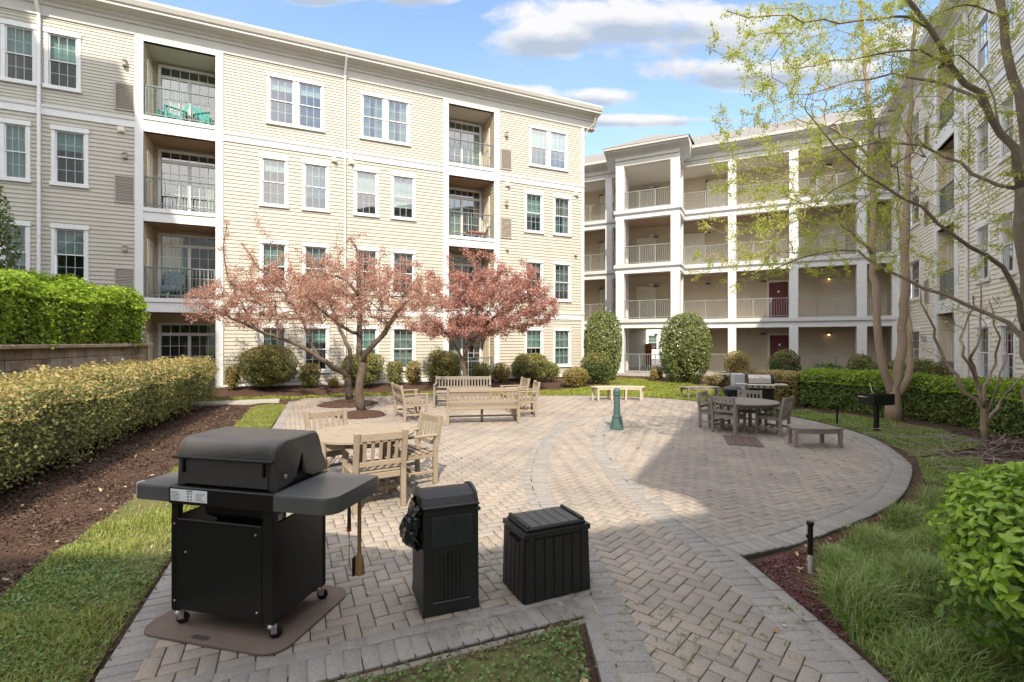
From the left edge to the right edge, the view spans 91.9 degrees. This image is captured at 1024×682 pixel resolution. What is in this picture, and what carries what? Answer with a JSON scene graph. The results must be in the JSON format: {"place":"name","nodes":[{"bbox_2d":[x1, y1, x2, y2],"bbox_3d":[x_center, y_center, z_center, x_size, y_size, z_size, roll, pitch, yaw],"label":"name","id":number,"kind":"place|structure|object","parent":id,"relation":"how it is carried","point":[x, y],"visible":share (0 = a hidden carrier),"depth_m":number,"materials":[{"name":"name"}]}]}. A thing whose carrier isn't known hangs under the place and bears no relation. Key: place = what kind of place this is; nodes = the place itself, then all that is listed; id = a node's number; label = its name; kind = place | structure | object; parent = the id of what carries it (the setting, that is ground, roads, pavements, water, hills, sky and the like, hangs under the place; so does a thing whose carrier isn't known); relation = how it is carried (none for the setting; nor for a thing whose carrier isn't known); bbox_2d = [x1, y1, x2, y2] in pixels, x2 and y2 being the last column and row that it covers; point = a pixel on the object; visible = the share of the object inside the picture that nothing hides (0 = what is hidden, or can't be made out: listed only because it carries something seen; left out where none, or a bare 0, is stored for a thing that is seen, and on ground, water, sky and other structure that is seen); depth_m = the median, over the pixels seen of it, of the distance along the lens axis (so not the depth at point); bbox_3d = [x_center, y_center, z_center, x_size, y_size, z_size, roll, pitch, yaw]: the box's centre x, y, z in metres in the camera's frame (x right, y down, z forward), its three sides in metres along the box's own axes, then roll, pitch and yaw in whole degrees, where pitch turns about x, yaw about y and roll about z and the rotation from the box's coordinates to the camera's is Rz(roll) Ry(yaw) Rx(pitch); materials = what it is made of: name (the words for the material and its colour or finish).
{"place":"outdoors","nodes":[
{"label":"outdoors","id":0,"kind":"place"},
{"bbox_2d":[0,186,22,269],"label":"conifer","id":1,"kind":"object","parent":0,"point":[6,241],"visible":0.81,"depth_m":11.51,"materials":[{"name":"green plant"}]},
{"bbox_2d":[0,404,285,681],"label":"lawn","id":2,"kind":"structure","parent":0,"point":[143,503],"depth_m":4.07,"materials":[{"name":"plant"}]},
{"bbox_2d":[179,211,355,398],"bbox_3d":[-7.528,-1.107,15.666,4.968,6.010,3.800,0,0,-36],"label":"plum tree","id":3,"kind":"object","parent":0,"point":[252,285],"visible":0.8,"depth_m":15.36,"materials":[{"name":"pink plant"}]},
{"bbox_2d":[199,390,539,401],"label":"grass","id":4,"kind":"structure","parent":0,"point":[308,396],"depth_m":16.73,"materials":[{"name":"green plant"}]},
{"bbox_2d":[202,379,624,400],"bbox_3d":[-3.084,1.801,19.312,16.800,0.346,2.829,0,0,-24],"label":"mulch bed","id":5,"kind":"object","parent":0,"point":[282,390],"visible":0.45,"depth_m":18.08,"materials":[{"name":"brown soil"}]},
{"bbox_2d":[234,343,299,389],"bbox_3d":[-8.601,0.903,17.310,2.150,1.697,1.901,0,0,0],"label":"clipped shrub","id":6,"kind":"object","parent":5,"relation":"on","point":[269,367],"visible":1,"depth_m":16.89,"materials":[{"name":"green plant"}]},
{"bbox_2d":[298,363,321,387],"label":"clipped shrub","id":7,"kind":"object","parent":5,"relation":"on","point":[310,373],"visible":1,"depth_m":17.77,"materials":[{"name":"green plant"}]},
{"bbox_2d":[339,352,386,386],"bbox_3d":[-5.664,1.081,18.681,1.718,1.432,1.670,0,0,0],"label":"clipped shrub","id":8,"kind":"object","parent":5,"relation":"on","point":[374,366],"visible":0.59,"depth_m":18.39,"materials":[{"name":"green plant"}]},
{"bbox_2d":[426,349,462,384],"bbox_3d":[-2.709,1.056,19.984,1.547,1.573,1.501,0,0,0],"label":"clipped shrub","id":9,"kind":"object","parent":5,"relation":"on","point":[443,363],"visible":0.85,"depth_m":19.60,"materials":[{"name":"green plant"}]},
{"bbox_2d":[510,352,551,381],"bbox_3d":[0.795,1.183,21.699,1.857,1.434,1.806,0,0,-31],"label":"clipped shrub","id":10,"kind":"object","parent":5,"relation":"on","point":[531,366],"visible":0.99,"depth_m":21.22,"materials":[{"name":"green plant"}]},
{"bbox_2d":[366,626,590,681],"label":"lawn","id":11,"kind":"structure","parent":0,"point":[477,669],"depth_m":2.92,"materials":[{"name":"plant"}]},
{"bbox_2d":[0,501,591,681],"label":"clover leaves","id":12,"kind":"object","parent":11,"relation":"on","point":[65,568],"visible":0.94,"depth_m":3.33,"materials":[{"name":"green plant"}]},
{"bbox_2d":[95,396,897,681],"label":"brick paving","id":13,"kind":"structure","parent":0,"point":[728,493],"depth_m":6.59,"materials":[{"name":"beige brick"}]},
{"bbox_2d":[144,585,345,655],"bbox_3d":[-1.830,1.889,3.484,1.080,0.013,0.840,0,0,13],"label":"grill mat","id":14,"kind":"object","parent":13,"relation":"on","point":[295,623],"visible":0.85,"depth_m":3.24,"materials":[{"name":"brown rubber"}]},
{"bbox_2d":[136,426,377,638],"bbox_3d":[-1.748,1.263,3.450,1.516,1.250,0.598,0,0,14],"label":"gas grill","id":15,"kind":"object","parent":14,"relation":"on","point":[243,546],"visible":1,"depth_m":3.23,"materials":[{"name":"black metal"}]},
{"bbox_2d":[352,501,364,576],"bbox_3d":[-1.051,1.345,3.399,0.084,0.530,0.068,0,0,0],"label":"grill brush","id":16,"kind":"object","parent":15,"relation":"hanging from","point":[358,568],"visible":0.94,"depth_m":3.39,"materials":[{"name":"brown wood"}]},
{"bbox_2d":[304,408,362,466],"bbox_3d":[-2.508,1.448,6.984,0.610,0.904,0.694,0,0,-41],"label":"garden chair","id":17,"kind":"object","parent":13,"relation":"on","point":[320,415],"visible":0.16,"depth_m":7.13,"materials":[{"name":"brown wood"}]},
{"bbox_2d":[335,410,384,418],"bbox_3d":[-3.868,1.835,12.672,1.274,0.152,1.313,0,0,0],"label":"mulch mound","id":18,"kind":"object","parent":13,"relation":"on","point":[359,414],"visible":0.87,"depth_m":12.36,"materials":[{"name":"brown wood"}]},
{"bbox_2d":[281,224,457,409],"bbox_3d":[-3.745,-0.561,13.221,4.639,4.929,3.726,0,0,0],"label":"plum tree","id":19,"kind":"object","parent":18,"relation":"on","point":[370,279],"visible":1,"depth_m":12.79,"materials":[{"name":"pink plant"}]},
{"bbox_2d":[315,423,413,497],"bbox_3d":[-1.920,1.530,6.300,1.320,0.740,1.312,0,0,-20],"label":"round table","id":20,"kind":"object","parent":13,"relation":"on","point":[336,439],"visible":0.53,"depth_m":6.08,"materials":[{"name":"brown wood"}]},
{"bbox_2d":[342,428,408,514],"bbox_3d":[-1.609,1.448,5.780,0.610,0.904,0.694,0,0,-31],"label":"garden chair","id":21,"kind":"object","parent":13,"relation":"on","point":[391,466],"visible":0.87,"depth_m":5.61,"materials":[{"name":"brown wood"}]},
{"bbox_2d":[391,382,428,422],"bbox_3d":[-2.515,1.468,12.135,0.694,0.865,1.160,0,0,-24],"label":"garden chair","id":22,"kind":"object","parent":13,"relation":"on","point":[415,402],"visible":0.95,"depth_m":11.91,"materials":[{"name":"brown wood"}]},
{"bbox_2d":[379,410,442,490],"bbox_3d":[-1.377,1.448,6.702,0.694,0.904,0.610,0,0,-36],"label":"garden chair","id":23,"kind":"object","parent":13,"relation":"on","point":[416,451],"visible":0.7,"depth_m":6.63,"materials":[{"name":"brown wood"}]},
{"bbox_2d":[399,481,480,617],"bbox_3d":[-0.549,1.476,3.626,0.544,0.839,0.454,0,0,-21],"label":"trash bin","id":24,"kind":"object","parent":13,"relation":"on","point":[438,527],"visible":1,"depth_m":3.46,"materials":[{"name":"black plastic"}]},
{"bbox_2d":[433,376,490,407],"bbox_3d":[-1.438,1.468,14.467,1.660,0.865,0.694,0,0,-3],"label":"garden bench","id":25,"kind":"object","parent":13,"relation":"on","point":[436,392],"visible":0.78,"depth_m":14.72,"materials":[{"name":"grey wood"}]},
{"bbox_2d":[446,386,520,425],"bbox_3d":[-0.679,1.468,11.477,1.675,0.865,0.694,0,0,-8],"label":"garden bench","id":26,"kind":"object","parent":13,"relation":"on","point":[471,404],"visible":1,"depth_m":11.24,"materials":[{"name":"brown wood"}]},
{"bbox_2d":[2,395,987,681],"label":"fallen leaves","id":27,"kind":"object","parent":13,"relation":"on","point":[544,493],"visible":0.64,"depth_m":5.00,"materials":[{"name":"brown plant"}]},
{"bbox_2d":[503,504,589,604],"bbox_3d":[0.261,1.620,3.836,0.570,0.550,0.393,0,0,-25],"label":"storage box","id":28,"kind":"object","parent":13,"relation":"on","point":[545,553],"visible":1,"depth_m":3.69,"materials":[{"name":"black plastic"}]},
{"bbox_2d":[326,537,832,681],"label":"joint weeds","id":29,"kind":"object","parent":13,"relation":"on","point":[791,609],"visible":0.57,"depth_m":3.33,"materials":[{"name":"green plant"}]},
{"bbox_2d":[695,390,730,429],"bbox_3d":[4.441,1.511,10.908,0.525,0.778,0.597,0,0,-45],"label":"garden chair","id":30,"kind":"object","parent":13,"relation":"on","point":[699,402],"visible":0.72,"depth_m":10.88,"materials":[{"name":"grey wood"}]},
{"bbox_2d":[709,395,745,434],"bbox_3d":[4.511,1.511,10.331,0.597,0.778,0.525,0,0,-41],"label":"garden chair","id":31,"kind":"object","parent":13,"relation":"on","point":[726,413],"visible":0.91,"depth_m":10.27,"materials":[{"name":"grey wood"}]},
{"bbox_2d":[708,397,779,435],"bbox_3d":[4.890,1.582,10.470,1.376,0.636,1.369,0,0,-8],"label":"round table","id":32,"kind":"object","parent":13,"relation":"on","point":[749,404],"visible":0.78,"depth_m":10.05,"materials":[{"name":"grey wood"}]},
{"bbox_2d":[755,396,793,435],"bbox_3d":[5.386,1.511,10.168,0.525,0.778,0.597,0,0,-42],"label":"garden chair","id":33,"kind":"object","parent":13,"relation":"on","point":[766,416],"visible":0.84,"depth_m":10.09,"materials":[{"name":"grey wood"}]},
{"bbox_2d":[787,424,844,447],"bbox_3d":[5.471,1.728,9.015,0.920,0.345,0.503,0,0,0],"label":"curved bench","id":34,"kind":"object","parent":13,"relation":"on","point":[821,430],"visible":1,"depth_m":8.82,"materials":[{"name":"grey wood"}]},
{"bbox_2d":[95,395,912,681],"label":"border paving","id":35,"kind":"structure","parent":0,"point":[121,665],"depth_m":3.40,"materials":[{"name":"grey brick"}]},
{"bbox_2d":[733,374,787,409],"bbox_3d":[6.880,1.406,13.702,1.302,0.977,0.525,0,0,14],"label":"gas grill","id":36,"kind":"object","parent":35,"relation":"on","point":[766,384],"visible":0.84,"depth_m":13.55,"materials":[{"name":"silver metal"}]},
{"bbox_2d":[0,375,1023,681],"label":"mulch ground","id":37,"kind":"structure","parent":0,"point":[74,505],"depth_m":6.15,"materials":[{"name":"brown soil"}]},
{"bbox_2d":[0,343,153,380],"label":"retaining wall","id":38,"kind":"structure","parent":37,"relation":"on","point":[17,358],"depth_m":10.12,"materials":[{"name":"beige stone"}]},
{"bbox_2d":[0,268,150,349],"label":"hedge","id":39,"kind":"object","parent":38,"relation":"on","point":[36,308],"visible":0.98,"depth_m":10.52,"materials":[{"name":"green plant"}]},
{"bbox_2d":[0,354,222,489],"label":"hedge","id":40,"kind":"object","parent":37,"relation":"on","point":[46,415],"visible":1,"depth_m":7.83,"materials":[{"name":"green plant"}]},
{"bbox_2d":[337,619,584,681],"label":"concrete edging","id":41,"kind":"object","parent":37,"relation":"on","point":[413,664],"visible":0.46,"depth_m":3.01,"materials":[{"name":"grey concrete"}]},
{"bbox_2d":[402,246,561,385],"bbox_3d":[-1.036,-0.821,17.637,5.586,5.375,3.509,0,0,0],"label":"plum tree","id":42,"kind":"object","parent":37,"relation":"on","point":[475,298],"visible":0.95,"depth_m":17.18,"materials":[{"name":"pink plant"}]},
{"bbox_2d":[578,351,612,383],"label":"clipped shrub","id":43,"kind":"object","parent":37,"relation":"on","point":[598,367],"visible":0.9,"depth_m":21.14,"materials":[{"name":"green plant"}]},
{"bbox_2d":[584,310,622,380],"bbox_3d":[4.361,0.292,23.598,1.876,3.529,1.818,0,0,0],"label":"holly bush","id":44,"kind":"object","parent":37,"relation":"on","point":[603,336],"visible":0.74,"depth_m":23.11,"materials":[{"name":"green plant"}]},
{"bbox_2d":[658,311,712,383],"bbox_3d":[7.919,0.372,22.621,2.390,3.428,2.252,0,0,0],"label":"holly bush","id":45,"kind":"object","parent":37,"relation":"on","point":[685,354],"visible":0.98,"depth_m":22.04,"materials":[{"name":"green plant"}]},
{"bbox_2d":[723,350,751,374],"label":"topiary bush","id":46,"kind":"object","parent":37,"relation":"on","point":[734,361],"visible":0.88,"depth_m":20.71,"materials":[{"name":"brown plant"}]},
{"bbox_2d":[752,369,802,405],"bbox_3d":[8.205,1.452,15.205,1.512,1.170,1.058,0,0,32],"label":"hedge","id":47,"kind":"object","parent":37,"relation":"on","point":[789,378],"visible":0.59,"depth_m":14.85,"materials":[{"name":"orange plant"}]},
{"bbox_2d":[765,348,801,388],"bbox_3d":[10.127,1.086,18.404,1.171,1.733,1.190,0,0,0],"label":"topiary bush","id":48,"kind":"object","parent":37,"relation":"on","point":[785,360],"visible":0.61,"depth_m":18.14,"materials":[{"name":"green plant"}]},
{"bbox_2d":[754,494,913,681],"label":"red mulch chips","id":49,"kind":"object","parent":37,"relation":"on","point":[798,578],"visible":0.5,"depth_m":4.04,"materials":[{"name":"brown wood"}]},
{"bbox_2d":[695,0,975,421],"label":"tall tree","id":50,"kind":"object","parent":37,"relation":"on","point":[897,384],"visible":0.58,"depth_m":11.92,"materials":[{"name":"green plant"}]},
{"bbox_2d":[686,0,1023,406],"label":"tall tree","id":51,"kind":"object","parent":37,"relation":"on","point":[982,97],"visible":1,"depth_m":6.30,"materials":[{"name":"green plant"}]},
{"bbox_2d":[858,383,894,430],"bbox_3d":[7.672,1.439,10.484,0.640,1.077,0.370,0,0,-12],"label":"park grill","id":52,"kind":"object","parent":37,"relation":"on","point":[877,401],"visible":0.9,"depth_m":10.37,"materials":[{"name":"black metal"}]},
{"bbox_2d":[796,367,1023,437],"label":"hedge","id":53,"kind":"object","parent":37,"relation":"on","point":[930,396],"visible":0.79,"depth_m":11.92,"materials":[{"name":"green plant"}]},
{"bbox_2d":[904,358,953,381],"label":"clipped shrub","id":54,"kind":"object","parent":37,"relation":"on","point":[926,368],"visible":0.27,"depth_m":14.67,"materials":[{"name":"green plant"}]},
{"bbox_2d":[845,423,1023,470],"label":"brush pile","id":55,"kind":"object","parent":37,"relation":"on","point":[981,441],"visible":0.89,"depth_m":8.54,"materials":[{"name":"brown wood"}]},
{"bbox_2d":[896,266,1023,442],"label":"crape myrtle","id":56,"kind":"object","parent":37,"relation":"on","point":[980,401],"visible":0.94,"depth_m":9.31,"materials":[{"name":"brown plant"}]},
{"bbox_2d":[147,0,938,297],"label":"sky","id":57,"kind":"structure","parent":0,"point":[649,67],"materials":[{"name":"blue"}]},
{"bbox_2d":[539,377,726,401],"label":"grass","id":58,"kind":"structure","parent":0,"point":[653,388],"depth_m":18.67,"materials":[{"name":"green plant"}]},
{"bbox_2d":[531,425,869,681],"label":"brick path","id":59,"kind":"structure","parent":0,"point":[589,491],"depth_m":3.73,"materials":[{"name":"grey brick"}]},
{"bbox_2d":[584,105,899,376],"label":"gallery building","id":60,"kind":"structure","parent":0,"point":[648,200],"depth_m":27.38,"materials":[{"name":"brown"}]},
{"bbox_2d":[636,286,655,318],"bbox_3d":[8.407,-2.320,31.032,1.210,2.200,0.119,0,0,27],"label":"door","id":61,"kind":"structure","parent":60,"relation":"in","point":[649,292],"depth_m":31.05,"materials":[{"name":"beige"}]},
{"bbox_2d":[684,232,704,264],"bbox_3d":[10.957,-5.370,29.753,1.210,2.200,0.119,0,0,27],"label":"door","id":62,"kind":"structure","parent":60,"relation":"in","point":[694,239],"depth_m":29.77,"materials":[{"name":"beige"}]},
{"bbox_2d":[766,279,788,317],"bbox_3d":[14.949,-2.320,27.752,1.210,2.200,0.119,0,0,27],"label":"door","id":63,"kind":"structure","parent":60,"relation":"in","point":[778,288],"depth_m":27.78,"materials":[{"name":"red wood"}]},
{"bbox_2d":[767,333,788,369],"bbox_3d":[14.993,0.660,27.730,1.210,2.200,0.119,0,0,27],"label":"door","id":64,"kind":"structure","parent":60,"relation":"in","point":[775,341],"depth_m":27.82,"materials":[{"name":"red wood"}]},
{"bbox_2d":[819,219,845,255],"bbox_3d":[17.232,-5.370,26.608,1.210,2.200,0.119,0,0,27],"label":"door","id":65,"kind":"structure","parent":60,"relation":"in","point":[836,229],"depth_m":26.63,"materials":[{"name":"beige"}]},
{"bbox_2d":[762,408,986,483],"bbox_3d":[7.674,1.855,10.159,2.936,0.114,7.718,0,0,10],"label":"grass","id":66,"kind":"structure","parent":0,"point":[846,418],"depth_m":9.52,"materials":[{"name":"green plant"}]},
{"bbox_2d":[795,480,1023,681],"bbox_3d":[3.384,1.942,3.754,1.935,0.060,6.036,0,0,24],"label":"lawn","id":67,"kind":"structure","parent":0,"point":[857,647],"depth_m":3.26,"materials":[{"name":"plant"}]},
{"bbox_2d":[921,461,1023,662],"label":"laurel bush","id":68,"kind":"object","parent":67,"relation":"on","point":[995,577],"visible":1,"depth_m":2.73,"materials":[{"name":"green plant"}]},
{"label":"ground","id":69,"kind":"structure","parent":0,"visible":0},
{"bbox_2d":[0,0,602,386],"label":"apartment building","id":70,"kind":"structure","parent":69,"relation":"on","point":[108,177],"depth_m":18.40,"materials":[{"name":"beige"}]},
{"bbox_2d":[0,219,31,270],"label":"window","id":71,"kind":"structure","parent":70,"relation":"in","point":[23,262],"depth_m":15.43,"materials":[{"name":"grey"}]},
{"bbox_2d":[0,117,31,182],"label":"window","id":72,"kind":"structure","parent":70,"relation":"in","point":[15,135],"depth_m":15.39,"materials":[{"name":"grey glass"}]},
{"bbox_2d":[0,18,36,86],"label":"window","id":73,"kind":"structure","parent":70,"relation":"in","point":[18,40],"depth_m":15.46,"materials":[{"name":"grey glass"}]},
{"bbox_2d":[42,27,81,93],"bbox_3d":[-14.425,-8.935,15.995,0.972,1.910,0.580,0,0,-24],"label":"window","id":74,"kind":"structure","parent":70,"relation":"in","point":[62,49],"depth_m":15.90,"materials":[{"name":"grey glass"}]},
{"bbox_2d":[49,124,89,188],"bbox_3d":[-14.259,-5.890,16.069,1.002,1.920,0.580,0,0,-24],"label":"window","id":75,"kind":"structure","parent":70,"relation":"in","point":[69,145],"depth_m":16.00,"materials":[{"name":"grey glass"}]},
{"bbox_2d":[50,223,89,282],"bbox_3d":[-14.259,-2.780,16.069,1.002,1.900,0.580,0,0,-24],"label":"window","id":76,"kind":"structure","parent":70,"relation":"in","point":[69,243],"depth_m":16.00,"materials":[{"name":"grey"}]},
{"bbox_2d":[258,239,288,291],"bbox_3d":[-8.881,-2.780,18.487,1.027,1.900,0.580,0,0,-24],"label":"window","id":77,"kind":"structure","parent":70,"relation":"in","point":[265,250],"depth_m":18.35,"materials":[{"name":"grey"}]},
{"bbox_2d":[258,153,288,208],"bbox_3d":[-8.881,-5.890,18.487,1.027,1.920,0.580,0,0,-24],"label":"window","id":78,"kind":"structure","parent":70,"relation":"in","point":[273,169],"depth_m":18.43,"materials":[{"name":"grey glass"}]},
{"bbox_2d":[259,324,288,354],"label":"window","id":79,"kind":"structure","parent":70,"relation":"in","point":[263,339],"depth_m":18.35,"materials":[{"name":"grey glass"}]},
{"bbox_2d":[266,71,324,132],"bbox_3d":[-8.200,-8.935,18.793,2.043,1.910,0.580,0,0,-24],"label":"window","id":80,"kind":"structure","parent":70,"relation":"in","point":[292,102],"depth_m":18.79,"materials":[{"name":"grey"}]},
{"bbox_2d":[301,324,329,372],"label":"window","id":81,"kind":"structure","parent":70,"relation":"in","point":[320,335],"depth_m":19.04,"materials":[{"name":"grey"}]},
{"bbox_2d":[301,159,329,212],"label":"window","id":82,"kind":"structure","parent":70,"relation":"in","point":[315,174],"depth_m":19.00,"materials":[{"name":"grey glass"}]},
{"bbox_2d":[302,242,329,290],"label":"window","id":83,"kind":"structure","parent":70,"relation":"in","point":[313,249],"depth_m":18.93,"materials":[{"name":"grey"}]},
{"bbox_2d":[353,325,379,371],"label":"window","id":84,"kind":"structure","parent":70,"relation":"in","point":[373,333],"depth_m":19.77,"materials":[{"name":"grey glass"}]},
{"bbox_2d":[353,166,379,217],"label":"window","id":85,"kind":"structure","parent":70,"relation":"in","point":[366,180],"depth_m":19.79,"materials":[{"name":"grey glass"}]},
{"bbox_2d":[359,90,410,146],"bbox_3d":[-5.185,-8.935,20.148,2.039,1.910,0.580,0,0,-24],"label":"window","id":86,"kind":"structure","parent":70,"relation":"in","point":[383,118],"depth_m":20.01,"materials":[{"name":"grey glass"}]},
{"bbox_2d":[390,249,415,295],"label":"window","id":87,"kind":"structure","parent":70,"relation":"in","point":[407,254],"depth_m":20.38,"materials":[{"name":"grey"}]},
{"bbox_2d":[391,325,415,370],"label":"window","id":88,"kind":"structure","parent":70,"relation":"in","point":[403,345],"depth_m":20.37,"materials":[{"name":"grey glass"}]},
{"bbox_2d":[390,171,416,221],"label":"window","id":89,"kind":"structure","parent":70,"relation":"in","point":[403,185],"depth_m":20.37,"materials":[{"name":"grey glass"}]},
{"bbox_2d":[524,327,543,358],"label":"window","id":90,"kind":"structure","parent":70,"relation":"in","point":[533,341],"depth_m":22.83,"materials":[{"name":"grey glass"}]},
{"bbox_2d":[524,190,543,233],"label":"window","id":91,"kind":"structure","parent":70,"relation":"in","point":[533,202],"depth_m":22.83,"materials":[{"name":"grey glass"}]},
{"bbox_2d":[529,124,568,171],"bbox_3d":[1.615,-8.935,23.204,2.084,1.910,0.580,0,0,-24],"label":"window","id":92,"kind":"structure","parent":70,"relation":"in","point":[548,147],"depth_m":23.21,"materials":[{"name":"grey glass"}]},
{"bbox_2d":[552,194,571,236],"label":"window","id":93,"kind":"structure","parent":70,"relation":"in","point":[561,203],"depth_m":23.40,"materials":[{"name":"grey glass"}]},
{"bbox_2d":[553,327,571,366],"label":"window","id":94,"kind":"structure","parent":70,"relation":"in","point":[561,336],"depth_m":23.40,"materials":[{"name":"grey glass"}]},
{"bbox_2d":[553,261,571,301],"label":"window","id":95,"kind":"structure","parent":70,"relation":"in","point":[561,270],"depth_m":23.44,"materials":[{"name":"grey"}]},
{"bbox_2d":[881,0,1023,379],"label":"apartment building","id":96,"kind":"structure","parent":69,"relation":"on","point":[972,233],"depth_m":15.64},
{"bbox_2d":[973,218,990,284],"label":"window","id":97,"kind":"structure","parent":96,"relation":"in","point":[981,229],"depth_m":14.66,"materials":[{"name":"grey"}]},
{"bbox_2d":[973,116,990,182],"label":"window","id":98,"kind":"structure","parent":96,"relation":"in","point":[984,130],"depth_m":14.72,"materials":[{"name":"grey"}]},
{"bbox_2d":[973,4,990,81],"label":"window","id":99,"kind":"structure","parent":96,"relation":"in","point":[983,46],"depth_m":14.61,"materials":[{"name":"grey"}]},
{"bbox_2d":[974,322,990,379],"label":"window","id":100,"kind":"structure","parent":96,"relation":"in","point":[984,347],"depth_m":14.66,"materials":[{"name":"grey"}]},
{"bbox_2d":[997,205,1016,278],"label":"window","id":101,"kind":"structure","parent":96,"relation":"in","point":[1008,258],"depth_m":13.23,"materials":[{"name":"grey"}]},
{"bbox_2d":[997,91,1016,164],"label":"window","id":102,"kind":"structure","parent":96,"relation":"in","point":[1002,147],"depth_m":13.29,"materials":[{"name":"grey"}]},
{"bbox_2d":[998,320,1016,379],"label":"window","id":103,"kind":"structure","parent":96,"relation":"in","point":[1009,370],"depth_m":13.24,"materials":[{"name":"grey glass"}]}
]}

